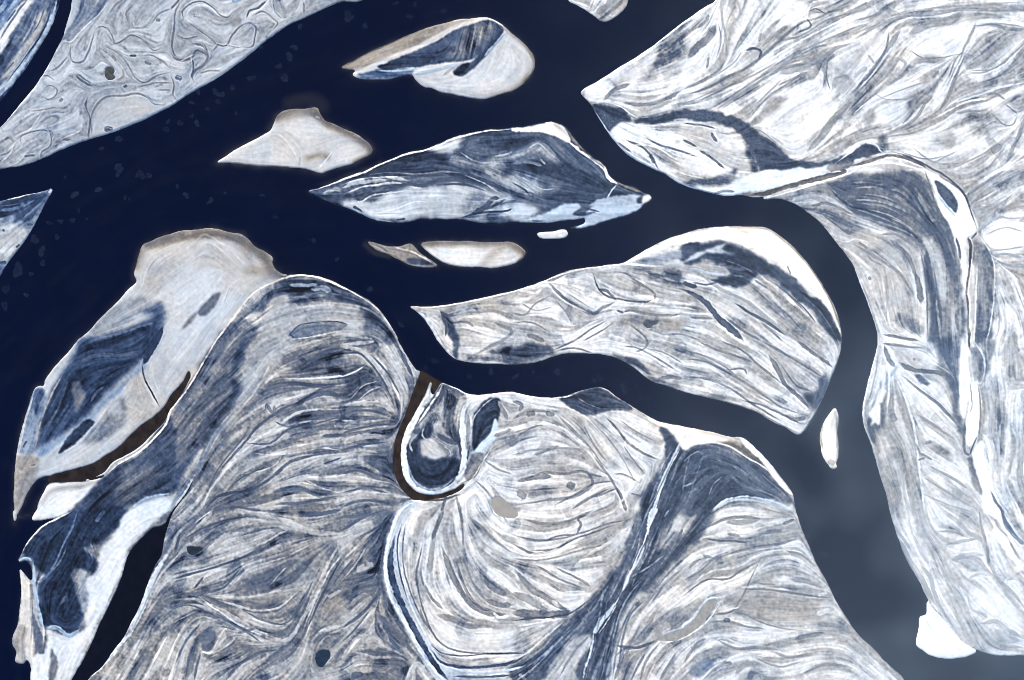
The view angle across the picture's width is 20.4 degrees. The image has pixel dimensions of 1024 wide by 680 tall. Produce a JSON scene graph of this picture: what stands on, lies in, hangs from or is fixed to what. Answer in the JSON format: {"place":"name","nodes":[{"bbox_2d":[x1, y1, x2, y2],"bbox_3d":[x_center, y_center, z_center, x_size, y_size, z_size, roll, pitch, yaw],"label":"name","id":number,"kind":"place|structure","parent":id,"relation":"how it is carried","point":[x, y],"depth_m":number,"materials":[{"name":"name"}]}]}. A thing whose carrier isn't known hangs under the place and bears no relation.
{"place":"outdoors","nodes":[
{"label":"outdoors","id":0,"kind":"place"},
{"bbox_2d":[0,0,59,101],"bbox_3d":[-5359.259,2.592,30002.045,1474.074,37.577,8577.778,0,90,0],"label":"floodplain","id":1,"kind":"structure","parent":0,"point":[25,26],"depth_m":29988.89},
{"bbox_2d":[105,67,114,79],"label":"pond","id":2,"kind":"structure","parent":0,"point":[109,73],"depth_m":29994.80,"materials":[{"name":"liquid"}]},
{"bbox_2d":[48,371,190,482],"bbox_3d":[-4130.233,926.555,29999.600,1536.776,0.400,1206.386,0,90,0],"label":"creek water","id":3,"kind":"structure","parent":0,"point":[139,436],"depth_m":29999.40,"materials":[{"name":"brown liquid"}]},
{"bbox_2d":[72,481,192,679],"bbox_3d":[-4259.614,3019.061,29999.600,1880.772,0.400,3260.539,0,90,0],"label":"slough water","id":4,"kind":"structure","parent":0,"point":[144,556],"depth_m":29999.40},
{"bbox_2d":[0,0,361,168],"bbox_3d":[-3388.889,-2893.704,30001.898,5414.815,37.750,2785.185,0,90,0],"label":"floodplain","id":5,"kind":"structure","parent":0,"point":[158,56],"depth_m":29990.08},
{"bbox_2d":[187,546,202,554],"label":"pond","id":6,"kind":"structure","parent":0,"point":[192,550],"depth_m":29994.80,"materials":[{"name":"blue liquid"}]},
{"bbox_2d":[12,274,434,679],"bbox_3d":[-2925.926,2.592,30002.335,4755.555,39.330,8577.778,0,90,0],"label":"floodplain","id":7,"kind":"structure","parent":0,"point":[273,439],"depth_m":29989.61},
{"bbox_2d":[315,650,330,666],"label":"pond","id":8,"kind":"structure","parent":0,"point":[322,657],"depth_m":29994.80,"materials":[{"name":"blue liquid"}]},
{"bbox_2d":[393,371,464,499],"bbox_3d":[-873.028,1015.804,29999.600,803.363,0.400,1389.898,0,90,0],"label":"oxbow water","id":9,"kind":"structure","parent":0,"point":[424,380],"depth_m":29999.40,"materials":[{"name":"brown liquid"}]},
{"bbox_2d":[492,496,517,517],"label":"pond","id":10,"kind":"structure","parent":0,"point":[501,507],"depth_m":29994.80,"materials":[{"name":"grey ice"}]},
{"bbox_2d":[0,0,1023,679],"bbox_3d":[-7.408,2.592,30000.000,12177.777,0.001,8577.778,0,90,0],"label":"river water","id":11,"kind":"structure","parent":0,"point":[116,202],"depth_m":30000.00,"materials":[{"name":"blue liquid"}]},
{"bbox_2d":[0,188,51,274],"bbox_3d":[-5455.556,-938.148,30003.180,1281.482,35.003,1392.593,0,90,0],"label":"river island","id":12,"kind":"structure","parent":11,"relation":"in","point":[19,216],"depth_m":29990.42,"materials":[{"name":"white snow"}]},
{"bbox_2d":[13,228,286,520],"bbox_3d":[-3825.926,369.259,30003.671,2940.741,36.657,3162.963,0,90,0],"label":"river island","id":13,"kind":"structure","parent":11,"relation":"in","point":[136,353],"depth_m":29989.75,"materials":[{"name":"white snow"}]},
{"bbox_2d":[218,107,372,172],"bbox_3d":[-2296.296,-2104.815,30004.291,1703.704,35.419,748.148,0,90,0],"label":"sandbar","id":14,"kind":"structure","parent":11,"relation":"in","point":[311,139],"depth_m":29990.01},
{"bbox_2d":[368,242,436,267],"bbox_3d":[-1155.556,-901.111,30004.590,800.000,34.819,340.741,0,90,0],"label":"sandbar","id":15,"kind":"structure","parent":11,"relation":"in","point":[410,254],"depth_m":29991.35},
{"bbox_2d":[342,17,534,98],"bbox_3d":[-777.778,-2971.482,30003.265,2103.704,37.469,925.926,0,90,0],"label":"river island","id":16,"kind":"structure","parent":11,"relation":"in","point":[482,58],"depth_m":29989.77,"materials":[{"name":"white snow"}]},
{"bbox_2d":[421,241,525,267],"bbox_3d":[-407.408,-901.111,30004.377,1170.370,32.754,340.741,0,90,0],"label":"sandbar","id":17,"kind":"structure","parent":11,"relation":"in","point":[478,254],"depth_m":29990.03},
{"bbox_2d":[309,122,650,229],"bbox_3d":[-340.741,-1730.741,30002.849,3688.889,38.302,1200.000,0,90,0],"label":"river island","id":18,"kind":"structure","parent":11,"relation":"in","point":[548,172],"depth_m":29989.88,"materials":[{"name":"snow"}]},
{"bbox_2d":[537,230,567,238],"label":"sandbar","id":19,"kind":"structure","parent":11,"relation":"in","point":[558,234],"depth_m":29992.35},
{"bbox_2d":[569,0,627,21],"bbox_3d":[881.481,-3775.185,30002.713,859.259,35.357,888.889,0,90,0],"label":"river island","id":20,"kind":"structure","parent":11,"relation":"in","point":[604,10],"depth_m":29990.79,"materials":[{"name":"white snow"}]},
{"bbox_2d":[411,226,841,434],"bbox_3d":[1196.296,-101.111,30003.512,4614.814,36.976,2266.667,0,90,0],"label":"river island","id":21,"kind":"structure","parent":11,"relation":"in","point":[746,317],"depth_m":29989.76,"materials":[{"name":"white snow"}]},
{"bbox_2d":[820,409,838,468],"bbox_3d":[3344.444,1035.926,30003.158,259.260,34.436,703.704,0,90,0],"label":"sandbar","id":22,"kind":"structure","parent":11,"relation":"in","point":[829,441],"depth_m":29989.24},
{"bbox_2d":[916,601,975,658],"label":"sandbar","id":23,"kind":"structure","parent":11,"relation":"in","point":[937,637],"depth_m":29990.93,"materials":[{"name":"white sand"}]},
{"bbox_2d":[384,382,903,679],"bbox_3d":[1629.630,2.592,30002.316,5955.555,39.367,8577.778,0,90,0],"label":"floodplain","id":24,"kind":"structure","parent":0,"point":[621,542],"depth_m":29989.48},
{"bbox_2d":[643,320,657,327],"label":"pond","id":25,"kind":"structure","parent":0,"point":[648,324],"depth_m":29994.80,"materials":[{"name":"liquid"}]},
{"bbox_2d":[656,600,716,640],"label":"pond","id":26,"kind":"structure","parent":0,"point":[705,610],"depth_m":29994.80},
{"bbox_2d":[581,0,1023,573],"bbox_3d":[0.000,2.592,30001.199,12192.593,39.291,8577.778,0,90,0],"label":"floodplain","id":27,"kind":"structure","parent":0,"point":[757,98],"depth_m":29989.25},
{"bbox_2d":[764,157,1023,655],"bbox_3d":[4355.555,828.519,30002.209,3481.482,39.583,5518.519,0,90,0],"label":"floodplain","id":28,"kind":"structure","parent":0,"point":[901,232],"depth_m":29989.38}
]}

